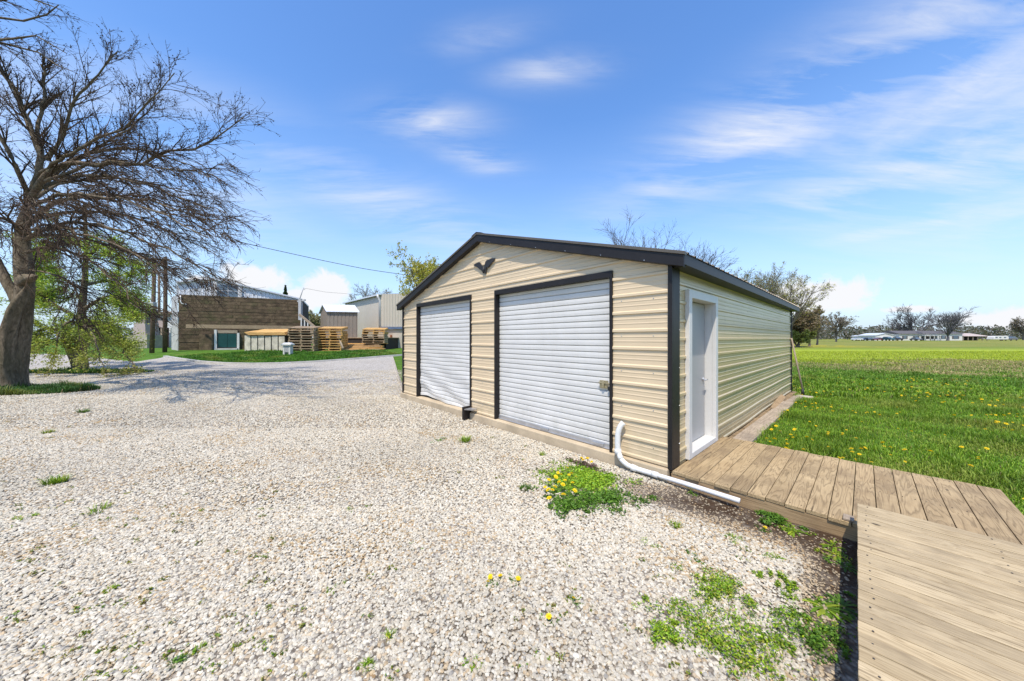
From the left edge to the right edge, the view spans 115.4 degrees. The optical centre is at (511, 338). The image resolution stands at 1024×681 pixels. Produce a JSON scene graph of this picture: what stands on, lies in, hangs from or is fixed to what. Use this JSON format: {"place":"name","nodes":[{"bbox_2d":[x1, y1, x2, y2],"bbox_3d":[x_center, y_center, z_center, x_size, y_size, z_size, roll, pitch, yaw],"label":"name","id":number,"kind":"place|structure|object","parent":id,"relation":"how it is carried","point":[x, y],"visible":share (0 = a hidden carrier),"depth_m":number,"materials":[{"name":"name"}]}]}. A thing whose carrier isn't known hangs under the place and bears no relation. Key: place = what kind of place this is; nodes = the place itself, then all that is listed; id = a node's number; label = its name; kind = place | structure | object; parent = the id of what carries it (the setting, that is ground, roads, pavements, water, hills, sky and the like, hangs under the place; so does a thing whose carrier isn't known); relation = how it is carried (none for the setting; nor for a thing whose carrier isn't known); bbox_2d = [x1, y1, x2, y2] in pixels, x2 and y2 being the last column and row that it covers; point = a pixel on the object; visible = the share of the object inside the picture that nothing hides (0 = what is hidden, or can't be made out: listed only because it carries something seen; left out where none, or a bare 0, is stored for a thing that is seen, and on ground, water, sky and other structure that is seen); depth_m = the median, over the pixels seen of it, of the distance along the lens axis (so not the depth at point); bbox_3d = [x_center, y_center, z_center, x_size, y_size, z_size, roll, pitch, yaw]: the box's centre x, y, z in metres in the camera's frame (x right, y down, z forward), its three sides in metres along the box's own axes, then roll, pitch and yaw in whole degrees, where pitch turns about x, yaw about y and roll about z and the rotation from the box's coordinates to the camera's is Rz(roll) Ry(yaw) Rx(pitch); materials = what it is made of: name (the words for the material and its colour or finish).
{"place":"outdoors","nodes":[
{"label":"outdoors","id":0,"kind":"place"},
{"bbox_2d":[158,311,178,346],"bbox_3d":[-42.346,-1.117,40.600,3.555,4.399,4.000,0,0,0],"label":"mobile home","id":1,"kind":"object","parent":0,"point":[160,321],"visible":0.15,"depth_m":39.00,"materials":[{"name":"white metal"}]},
{"bbox_2d":[88,206,411,275],"bbox_3d":[-14.656,-5.863,22.439,18.452,1.967,2.471,0,0,-31],"label":"overhead cable","id":2,"kind":"object","parent":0,"point":[296,254],"visible":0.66,"depth_m":23.39,"materials":[{"name":"black metal"}]},
{"bbox_2d":[170,348,400,362],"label":"verge grass","id":3,"kind":"structure","parent":0,"point":[302,355],"depth_m":23.71,"materials":[{"name":"green plant"}]},
{"bbox_2d":[288,341,317,342],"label":"pallet","id":4,"kind":"object","parent":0,"point":[303,341],"visible":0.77,"depth_m":28.32,"materials":[{"name":"grey wood"}]},
{"bbox_2d":[288,338,322,340],"bbox_3d":[-18.199,0.088,28.593,2.050,0.220,1.700,0,0,-7],"label":"pallet","id":5,"kind":"object","parent":4,"relation":"on","point":[302,339],"visible":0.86,"depth_m":27.82,"materials":[{"name":"grey wood"}]},
{"bbox_2d":[289,336,322,337],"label":"pallet","id":6,"kind":"object","parent":5,"relation":"on","point":[305,336],"visible":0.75,"depth_m":28.47,"materials":[{"name":"grey wood"}]},
{"bbox_2d":[288,333,317,335],"bbox_3d":[-18.244,-0.358,28.565,2.050,0.220,1.700,0,0,-9],"label":"pallet","id":7,"kind":"object","parent":6,"relation":"on","point":[301,334],"visible":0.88,"depth_m":27.81,"materials":[{"name":"grey wood"}]},
{"bbox_2d":[287,330,316,332],"bbox_3d":[-18.238,-0.581,28.531,2.050,0.220,1.700,0,0,-9],"label":"pallet","id":8,"kind":"object","parent":7,"relation":"on","point":[301,331],"visible":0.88,"depth_m":27.89,"materials":[{"name":"grey wood"}]},
{"bbox_2d":[288,326,321,329],"bbox_3d":[-18.227,-0.908,28.573,2.050,0.220,1.700,0,7,-9],"label":"pallet","id":9,"kind":"object","parent":8,"relation":"on","point":[304,328],"visible":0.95,"depth_m":28.39,"materials":[{"name":"grey wood"}]},
{"bbox_2d":[362,334,387,335],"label":"pallet","id":10,"kind":"object","parent":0,"point":[374,334],"visible":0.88,"depth_m":31.86,"materials":[{"name":"brown wood"}]},
{"bbox_2d":[362,332,387,333],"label":"pallet","id":11,"kind":"object","parent":10,"relation":"on","point":[374,332],"visible":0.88,"depth_m":31.62,"materials":[{"name":"brown wood"}]},
{"bbox_2d":[362,328,387,331],"bbox_3d":[-13.428,-0.879,31.868,2.050,0.220,1.700,0,7,-11],"label":"pallet","id":12,"kind":"object","parent":11,"relation":"on","point":[374,329],"visible":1,"depth_m":31.22,"materials":[{"name":"brown wood"}]},
{"bbox_2d":[0,354,858,680],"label":"gravel drive","id":13,"kind":"structure","parent":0,"point":[848,672],"depth_m":2.76,"materials":[{"name":"stone"}]},
{"bbox_2d":[0,378,101,395],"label":"grass patch","id":14,"kind":"object","parent":13,"relation":"on","point":[60,387],"visible":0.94,"depth_m":10.11,"materials":[{"name":"green plant"}]},
{"bbox_2d":[34,474,73,485],"bbox_3d":[-5.257,1.619,3.714,0.334,0.102,0.327,0,0,26],"label":"grass tuft","id":15,"kind":"object","parent":13,"relation":"on","point":[58,480],"visible":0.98,"depth_m":3.70,"materials":[{"name":"green plant"}]},
{"bbox_2d":[29,365,154,373],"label":"grass patch","id":16,"kind":"object","parent":13,"relation":"on","point":[67,371],"visible":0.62,"depth_m":15.84,"materials":[{"name":"green plant"}]},
{"bbox_2d":[166,653,189,669],"bbox_3d":[-1.717,1.651,1.660,0.094,0.038,0.110,0,0,31],"label":"grass tuft","id":17,"kind":"object","parent":13,"relation":"on","point":[181,658],"visible":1,"depth_m":1.66,"materials":[{"name":"green plant"}]},
{"bbox_2d":[356,657,376,672],"bbox_3d":[-0.736,1.650,1.634,0.100,0.040,0.094,0,0,-17],"label":"grass tuft","id":18,"kind":"object","parent":13,"relation":"on","point":[369,661],"visible":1,"depth_m":1.64,"materials":[{"name":"green plant"}]},
{"bbox_2d":[3,418,751,680],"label":"gravel sprouts","id":19,"kind":"object","parent":13,"relation":"on","point":[17,620],"visible":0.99,"depth_m":1.91,"materials":[{"name":"green plant"}]},
{"bbox_2d":[0,370,850,680],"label":"gravel stones","id":20,"kind":"object","parent":13,"relation":"on","point":[38,530],"visible":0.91,"depth_m":2.54,"materials":[{"name":"stone"}]},
{"bbox_2d":[531,467,576,502],"bbox_3d":[0.522,1.630,3.546,0.641,0.174,0.561,0,0,-27],"label":"dandelion plant","id":21,"kind":"object","parent":13,"relation":"on","point":[553,492],"visible":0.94,"depth_m":3.47,"materials":[{"name":"yellow plant"}]},
{"bbox_2d":[545,495,592,518],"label":"weed patch","id":22,"kind":"object","parent":13,"relation":"on","point":[568,505],"visible":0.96,"depth_m":3.16,"materials":[{"name":"green plant"}]},
{"bbox_2d":[566,457,604,472],"bbox_3d":[0.953,1.612,4.223,0.207,0.127,0.641,0,0,-38],"label":"purple weed","id":23,"kind":"object","parent":13,"relation":"on","point":[582,463],"visible":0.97,"depth_m":4.20,"materials":[{"name":"green plant"}]},
{"bbox_2d":[532,460,643,494],"bbox_3d":[0.770,1.634,3.766,1.267,0.080,1.107,0,0,41],"label":"weed patch","id":24,"kind":"object","parent":13,"relation":"on","point":[585,477],"visible":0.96,"depth_m":3.77,"materials":[{"name":"green plant"}]},
{"bbox_2d":[540,485,662,516],"bbox_3d":[0.924,1.636,3.361,1.080,0.074,0.725,0,0,-32],"label":"weed patch","id":25,"kind":"object","parent":13,"relation":"on","point":[611,496],"visible":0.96,"depth_m":3.30,"materials":[{"name":"green plant"}]},
{"bbox_2d":[644,616,701,652],"bbox_3d":[0.912,1.636,1.808,0.362,0.061,0.212,0,0,0],"label":"weed patch","id":26,"kind":"object","parent":13,"relation":"on","point":[661,624],"visible":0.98,"depth_m":1.80,"materials":[{"name":"green plant"}]},
{"bbox_2d":[670,561,758,610],"bbox_3d":[1.349,1.635,2.180,0.472,0.062,0.409,0,0,12],"label":"weed patch","id":27,"kind":"object","parent":13,"relation":"on","point":[725,586],"visible":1,"depth_m":2.12,"materials":[{"name":"green plant"}]},
{"bbox_2d":[639,593,796,680],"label":"weed patch","id":28,"kind":"object","parent":13,"relation":"on","point":[704,632],"visible":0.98,"depth_m":1.84,"materials":[{"name":"green plant"}]},
{"bbox_2d":[690,623,817,680],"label":"weed patch","id":29,"kind":"object","parent":13,"relation":"on","point":[743,659],"visible":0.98,"depth_m":1.68,"materials":[{"name":"green plant"}]},
{"bbox_2d":[739,630,797,658],"bbox_3d":[1.405,1.657,1.763,0.241,0.062,0.204,0,0,-16],"label":"weed rosette","id":30,"kind":"object","parent":13,"relation":"on","point":[781,647],"visible":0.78,"depth_m":1.76,"materials":[{"name":"green plant"}]},
{"bbox_2d":[754,509,808,530],"bbox_3d":[2.489,1.673,2.992,0.373,0.074,0.299,0,0,28],"label":"weed patch","id":31,"kind":"object","parent":13,"relation":"on","point":[775,518],"visible":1,"depth_m":2.99,"materials":[{"name":"green plant"}]},
{"bbox_2d":[778,522,808,536],"bbox_3d":[2.498,1.700,2.881,0.216,0.074,0.238,0,0,7],"label":"weed rosette","id":32,"kind":"object","parent":13,"relation":"on","point":[792,532],"visible":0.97,"depth_m":2.86,"materials":[{"name":"green plant"}]},
{"bbox_2d":[740,602,857,656],"bbox_3d":[1.640,1.637,1.862,0.690,0.060,0.371,0,0,0],"label":"weed patch","id":33,"kind":"object","parent":13,"relation":"on","point":[793,617],"visible":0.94,"depth_m":1.85,"materials":[{"name":"green plant"}]},
{"bbox_2d":[783,594,852,633],"bbox_3d":[1.895,1.663,1.970,0.351,0.071,0.320,0,0,7],"label":"weed rosette","id":34,"kind":"object","parent":13,"relation":"on","point":[833,611],"visible":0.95,"depth_m":1.97,"materials":[{"name":"green plant"}]},
{"bbox_2d":[796,621,851,664],"bbox_3d":[1.740,1.637,1.745,0.395,0.061,0.291,0,0,0],"label":"weed patch","id":35,"kind":"object","parent":13,"relation":"on","point":[815,638],"visible":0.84,"depth_m":1.75,"materials":[{"name":"green plant"}]},
{"bbox_2d":[814,547,851,561],"bbox_3d":[2.568,1.701,2.527,0.252,0.074,0.298,0,0,-41],"label":"weed rosette","id":36,"kind":"object","parent":13,"relation":"on","point":[833,553],"visible":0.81,"depth_m":2.54,"materials":[{"name":"green plant"}]},
{"bbox_2d":[822,555,857,574],"bbox_3d":[2.488,1.696,2.404,0.242,0.073,0.222,0,0,16],"label":"weed rosette","id":37,"kind":"object","parent":13,"relation":"on","point":[848,564],"visible":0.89,"depth_m":2.42,"materials":[{"name":"green plant"}]},
{"bbox_2d":[823,590,857,619],"bbox_3d":[2.059,1.662,2.013,0.258,0.062,0.286,0,0,16],"label":"weed rosette","id":38,"kind":"object","parent":13,"relation":"on","point":[837,600],"visible":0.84,"depth_m":2.03,"materials":[{"name":"green plant"}]},
{"bbox_2d":[0,0,1023,338],"label":"sky","id":39,"kind":"structure","parent":0,"point":[873,149],"materials":[{"name":"blue"}]},
{"bbox_2d":[31,339,1023,524],"bbox_3d":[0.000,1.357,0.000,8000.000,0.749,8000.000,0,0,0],"label":"ground","id":40,"kind":"structure","parent":0,"point":[845,345],"depth_m":26.85,"materials":[{"name":"green plant"}]},
{"bbox_2d":[0,0,92,86],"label":"overhanging tree","id":41,"kind":"object","parent":40,"relation":"on","point":[6,38],"visible":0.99,"depth_m":10.12,"materials":[{"name":"brown plant"}]},
{"bbox_2d":[0,205,157,377],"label":"leafing tree","id":42,"kind":"object","parent":40,"relation":"on","point":[78,359],"visible":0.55,"depth_m":15.56,"materials":[{"name":"green plant"}]},
{"bbox_2d":[0,15,279,386],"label":"bare tree","id":43,"kind":"object","parent":40,"relation":"on","point":[16,327],"visible":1,"depth_m":9.59,"materials":[{"name":"brown plant"}]},
{"bbox_2d":[127,310,161,347],"bbox_3d":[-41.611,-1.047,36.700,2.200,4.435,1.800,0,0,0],"label":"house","id":44,"kind":"structure","parent":40,"relation":"on","point":[143,327],"depth_m":36.02,"materials":[{"name":"wood"}]},
{"bbox_2d":[148,265,156,352],"bbox_3d":[-29.042,-2.580,26.130,0.710,7.919,0.565,0,0,0],"label":"utility pole","id":45,"kind":"object","parent":40,"relation":"on","point":[152,341],"visible":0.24,"depth_m":26.18,"materials":[{"name":"brown wood"}]},
{"bbox_2d":[162,258,169,351],"bbox_3d":[-29.124,-2.758,27.156,1.000,8.185,0.360,0,0,0],"label":"utility pole","id":46,"kind":"object","parent":40,"relation":"on","point":[164,343],"visible":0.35,"depth_m":27.11,"materials":[{"name":"brown wood"}]},
{"bbox_2d":[171,278,308,349],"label":"plank building","id":47,"kind":"structure","parent":40,"relation":"on","point":[230,325],"depth_m":31.24,"materials":[{"name":"brown wood"}]},
{"bbox_2d":[217,283,237,296],"bbox_3d":[-28.097,-4.715,32.024,1.733,1.335,0.058,0,0,-28],"label":"window","id":48,"kind":"structure","parent":47,"relation":"in","point":[234,294],"depth_m":32.01,"materials":[{"name":"white paint"}]},
{"bbox_2d":[218,333,236,346],"bbox_3d":[-27.306,0.185,31.024,1.393,1.330,0.029,0,0,-28],"label":"double door","id":49,"kind":"structure","parent":47,"relation":"in","point":[222,337],"depth_m":30.99,"materials":[{"name":"paint"}]},
{"bbox_2d":[297,299,314,332],"bbox_3d":[-21.099,-2.172,33.387,2.436,3.861,0.432,0,0,12],"label":"stair railing","id":50,"kind":"object","parent":47,"relation":"attached to","point":[301,317],"visible":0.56,"depth_m":33.46,"materials":[{"name":"white paint"}]},
{"bbox_2d":[244,329,299,350],"bbox_3d":[-21.723,0.113,29.450,3.863,2.015,2.100,0,0,0],"label":"plywood pile","id":51,"kind":"object","parent":40,"relation":"on","point":[267,339],"visible":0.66,"depth_m":28.56,"materials":[{"name":"brown wood"}]},
{"bbox_2d":[163,354,401,364],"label":"kerb","id":52,"kind":"structure","parent":40,"relation":"on","point":[192,360],"depth_m":20.63,"materials":[{"name":"grey concrete"}]},
{"bbox_2d":[281,342,294,354],"bbox_3d":[-17.370,0.775,25.085,0.720,0.930,0.560,0,0,-6],"label":"pedestal stand","id":53,"kind":"object","parent":40,"relation":"on","point":[287,346],"visible":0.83,"depth_m":24.91,"materials":[{"name":"white paint"}]},
{"bbox_2d":[309,314,319,334],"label":"round tree","id":54,"kind":"object","parent":40,"relation":"on","point":[314,320],"visible":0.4,"depth_m":56.96,"materials":[{"name":"green plant"}]},
{"bbox_2d":[318,348,343,350],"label":"pallet","id":55,"kind":"object","parent":40,"relation":"on","point":[330,349],"visible":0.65,"depth_m":28.86,"materials":[{"name":"brown wood"}]},
{"bbox_2d":[318,345,347,347],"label":"pallet","id":56,"kind":"object","parent":55,"relation":"on","point":[332,346],"visible":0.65,"depth_m":29.79,"materials":[{"name":"brown wood"}]},
{"bbox_2d":[317,343,347,345],"bbox_3d":[-16.396,0.534,29.636,2.050,0.220,1.700,0,0,-10],"label":"pallet","id":57,"kind":"object","parent":56,"relation":"on","point":[334,344],"visible":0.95,"depth_m":28.87,"materials":[{"name":"brown wood"}]},
{"bbox_2d":[318,341,347,342],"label":"pallet","id":58,"kind":"object","parent":57,"relation":"on","point":[332,341],"visible":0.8,"depth_m":29.59,"materials":[{"name":"brown wood"}]},
{"bbox_2d":[318,338,347,340],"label":"pallet","id":59,"kind":"object","parent":58,"relation":"on","point":[334,339],"visible":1,"depth_m":28.95,"materials":[{"name":"brown wood"}]},
{"bbox_2d":[323,336,347,337],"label":"pallet","id":60,"kind":"object","parent":59,"relation":"on","point":[335,336],"visible":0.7,"depth_m":29.72,"materials":[{"name":"brown wood"}]},
{"bbox_2d":[318,333,347,335],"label":"pallet","id":61,"kind":"object","parent":60,"relation":"on","point":[332,334],"visible":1,"depth_m":28.94,"materials":[{"name":"brown wood"}]},
{"bbox_2d":[317,331,347,333],"bbox_3d":[-16.442,-0.581,29.661,2.050,0.220,1.700,0,0,-12],"label":"pallet","id":62,"kind":"object","parent":61,"relation":"on","point":[332,331],"visible":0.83,"depth_m":29.73,"materials":[{"name":"brown wood"}]},
{"bbox_2d":[317,327,347,330],"bbox_3d":[-16.390,-0.908,29.647,2.050,0.220,1.700,0,7,-11],"label":"pallet","id":63,"kind":"object","parent":62,"relation":"on","point":[331,328],"visible":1,"depth_m":29.07,"materials":[{"name":"brown wood"}]},
{"bbox_2d":[335,337,387,349],"bbox_3d":[-14.357,0.495,31.160,4.557,1.180,4.310,0,0,-24],"label":"lumber pile","id":64,"kind":"object","parent":40,"relation":"on","point":[355,346],"visible":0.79,"depth_m":30.39,"materials":[{"name":"brown wood"}]},
{"bbox_2d":[326,337,397,348],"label":"timber deck","id":65,"kind":"structure","parent":40,"relation":"on","point":[392,343],"depth_m":32.60,"materials":[{"name":"wood"}]},
{"bbox_2d":[319,304,358,336],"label":"garden shed","id":66,"kind":"structure","parent":65,"relation":"on","point":[338,315],"depth_m":33.46,"materials":[{"name":"metal"}]},
{"bbox_2d":[348,282,390,300],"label":"round tree","id":67,"kind":"object","parent":40,"relation":"on","point":[370,292],"visible":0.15,"depth_m":61.11,"materials":[{"name":"brown plant"}]},
{"bbox_2d":[342,293,406,347],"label":"metal building","id":68,"kind":"structure","parent":40,"relation":"on","point":[378,311],"depth_m":36.26,"materials":[{"name":"beige"}]},
{"bbox_2d":[386,240,440,297],"bbox_3d":[-6.785,-2.779,25.182,4.687,8.391,7.189,0,0,0],"label":"budding tree","id":69,"kind":"object","parent":40,"relation":"on","point":[422,272],"visible":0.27,"depth_m":24.13,"materials":[{"name":"green plant"}]},
{"bbox_2d":[36,323,1021,339],"bbox_3d":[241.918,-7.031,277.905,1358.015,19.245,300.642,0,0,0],"label":"distant wood","id":70,"kind":"object","parent":40,"relation":"on","point":[847,333],"visible":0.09,"depth_m":331.09,"materials":[{"name":"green plant"}]},
{"bbox_2d":[396,232,799,481],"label":"garage","id":71,"kind":"structure","parent":40,"relation":"on","point":[672,360],"depth_m":5.15,"materials":[{"name":"beige metal"}]},
{"bbox_2d":[420,300,469,406],"bbox_3d":[-1.615,0.349,7.718,0.089,2.353,2.389,0,0,-42],"label":"rollup door","id":72,"kind":"structure","parent":71,"relation":"in","point":[445,328],"depth_m":7.63,"materials":[{"name":"white metal"}]},
{"bbox_2d":[462,405,476,419],"bbox_3d":[-0.865,1.520,6.578,0.230,0.260,0.200,0,0,39],"label":"bent metal guard","id":73,"kind":"object","parent":71,"relation":"attached to","point":[466,411],"visible":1,"depth_m":6.58,"materials":[{"name":"metal"}]},
{"bbox_2d":[474,258,494,273],"bbox_3d":[-0.569,-1.408,6.388,0.068,0.260,0.691,0,0,-43],"label":"eagle ornament","id":74,"kind":"object","parent":71,"relation":"attached to","point":[489,262],"visible":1,"depth_m":6.34,"materials":[{"name":"black metal"}]},
{"bbox_2d":[499,279,608,448],"bbox_3d":[0.572,0.348,5.309,0.071,2.351,2.416,0,0,-43],"label":"rollup door","id":75,"kind":"structure","parent":71,"relation":"in","point":[554,342],"depth_m":5.14,"materials":[{"name":"white metal"}]},
{"bbox_2d":[614,421,740,503],"bbox_3d":[1.788,1.361,3.700,0.149,0.592,1.365,0,0,-40],"label":"drain pipe","id":76,"kind":"object","parent":71,"relation":"attached to","point":[621,459],"visible":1,"depth_m":3.79,"materials":[{"name":"white plastic"}]},
{"bbox_2d":[692,302,707,441],"bbox_3d":[2.568,0.472,4.579,0.980,1.984,0.129,0,0,-43],"label":"entry door","id":77,"kind":"structure","parent":71,"relation":"in","point":[698,310],"depth_m":4.72,"materials":[{"name":"grey metal"}]},
{"bbox_2d":[598,205,684,248],"bbox_3d":[13.263,-5.543,33.680,7.987,14.928,9.764,0,0,36],"label":"bare tree","id":78,"kind":"object","parent":40,"relation":"on","point":[619,240],"visible":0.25,"depth_m":33.89,"materials":[{"name":"brown plant"}]},
{"bbox_2d":[661,236,736,272],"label":"bare tree","id":79,"kind":"object","parent":40,"relation":"on","point":[704,254],"visible":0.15,"depth_m":43.40,"materials":[{"name":"brown plant"}]},
{"bbox_2d":[728,267,770,288],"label":"wood edge tree","id":80,"kind":"object","parent":40,"relation":"on","point":[747,277],"visible":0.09,"depth_m":50.81,"materials":[{"name":"brown plant"}]},
{"bbox_2d":[733,401,793,441],"bbox_3d":[5.270,1.648,6.626,4.868,0.085,0.250,0,0,-43],"label":"edging timber","id":81,"kind":"object","parent":40,"relation":"on","point":[750,432],"visible":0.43,"depth_m":6.08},
{"bbox_2d":[729,391,800,437],"bbox_3d":[6.106,1.649,7.475,7.410,0.018,0.330,0,0,-43],"label":"soil strip","id":82,"kind":"object","parent":40,"relation":"on","point":[787,396],"visible":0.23,"depth_m":6.64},
{"bbox_2d":[770,394,785,409],"bbox_3d":[6.723,1.601,8.131,0.139,0.138,2.196,0,0,44],"label":"broken board","id":83,"kind":"object","parent":82,"relation":"on","point":[779,400],"visible":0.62,"depth_m":8.13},
{"bbox_2d":[791,338,804,394],"bbox_3d":[8.473,0.812,9.597,0.079,1.655,0.494,0,0,9],"label":"leaning stake","id":84,"kind":"object","parent":82,"relation":"on","point":[802,390],"visible":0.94,"depth_m":9.56,"materials":[{"name":"brown wood"}]},
{"bbox_2d":[753,268,795,296],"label":"wood edge tree","id":85,"kind":"object","parent":40,"relation":"on","point":[771,287],"visible":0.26,"depth_m":54.21,"materials":[{"name":"brown plant"}]},
{"bbox_2d":[751,567,802,600],"bbox_3d":[1.803,1.639,2.174,0.214,0.060,0.266,0,0,0],"label":"weed patch","id":86,"kind":"object","parent":40,"relation":"on","point":[791,583],"visible":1,"depth_m":2.17,"materials":[{"name":"green plant"}]},
{"bbox_2d":[763,261,835,325],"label":"wood edge tree","id":87,"kind":"object","parent":40,"relation":"on","point":[798,302],"visible":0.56,"depth_m":58.13,"materials":[{"name":"brown plant"}]},
{"bbox_2d":[792,329,816,346],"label":"olive shrub","id":88,"kind":"object","parent":40,"relation":"on","point":[802,337],"visible":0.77,"depth_m":60.76,"materials":[{"name":"green plant"}]},
{"bbox_2d":[797,305,824,345],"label":"wood edge tree","id":89,"kind":"object","parent":40,"relation":"on","point":[821,310],"visible":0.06,"depth_m":67.27,"materials":[{"name":"brown plant"}]},
{"bbox_2d":[792,308,830,346],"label":"wood edge tree","id":90,"kind":"object","parent":40,"relation":"on","point":[810,322],"visible":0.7,"depth_m":62.26,"materials":[{"name":"brown plant"}]},
{"bbox_2d":[754,397,875,466],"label":"edge grass","id":91,"kind":"structure","parent":40,"relation":"on","point":[780,417],"depth_m":6.48,"materials":[{"name":"green plant"}]},
{"bbox_2d":[816,311,831,344],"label":"wood edge tree","id":92,"kind":"object","parent":40,"relation":"on","point":[818,331],"visible":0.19,"depth_m":78.46,"materials":[{"name":"brown plant"}]},
{"bbox_2d":[806,532,845,553],"bbox_3d":[2.621,1.699,2.695,0.233,0.068,0.314,0,0,-15],"label":"weed rosette","id":93,"kind":"object","parent":40,"relation":"on","point":[828,545],"visible":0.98,"depth_m":2.65,"materials":[{"name":"green plant"}]},
{"bbox_2d":[823,312,858,341],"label":"tree","id":94,"kind":"object","parent":40,"relation":"on","point":[842,322],"visible":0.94,"depth_m":118.72,"materials":[{"name":"brown plant"}]},
{"bbox_2d":[671,436,1023,544],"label":"wooden walkway","id":95,"kind":"structure","parent":40,"relation":"on","point":[795,486],"depth_m":3.28,"materials":[{"name":"wood"}]},
{"bbox_2d":[857,333,895,340],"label":"white outbuilding","id":96,"kind":"structure","parent":40,"relation":"on","point":[874,335],"depth_m":158.17,"materials":[{"name":"paint"}]},
{"bbox_2d":[756,394,1023,514],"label":"lawn grass","id":97,"kind":"structure","parent":40,"relation":"on","point":[1002,474],"depth_m":5.45,"materials":[{"name":"green plant"}]},
{"bbox_2d":[881,304,941,330],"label":"tree","id":98,"kind":"object","parent":40,"relation":"on","point":[908,318],"visible":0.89,"depth_m":169.73,"materials":[{"name":"plant"}]},
{"bbox_2d":[882,331,963,340],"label":"white house","id":99,"kind":"structure","parent":40,"relation":"on","point":[930,335],"depth_m":160.00,"materials":[{"name":"paint"}]},
{"bbox_2d":[857,503,1023,680],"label":"wooden platform","id":100,"kind":"structure","parent":40,"relation":"on","point":[938,602],"depth_m":1.66,"materials":[{"name":"wood"}]},
{"bbox_2d":[921,307,976,340],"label":"tree","id":101,"kind":"object","parent":40,"relation":"on","point":[948,321],"visible":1,"depth_m":148.34,"materials":[{"name":"plant"}]},
{"bbox_2d":[962,333,987,339],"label":"open shed","id":102,"kind":"structure","parent":40,"relation":"on","point":[967,336],"depth_m":163.00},
{"bbox_2d":[1009,316,1023,339],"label":"tree","id":103,"kind":"object","parent":40,"relation":"on","point":[1014,325],"visible":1,"depth_m":200.87,"materials":[{"name":"brown plant"}]},
{"bbox_2d":[792,350,1023,398],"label":"meadow grass","id":104,"kind":"structure","parent":0,"point":[991,377],"depth_m":14.09,"materials":[{"name":"green plant"}]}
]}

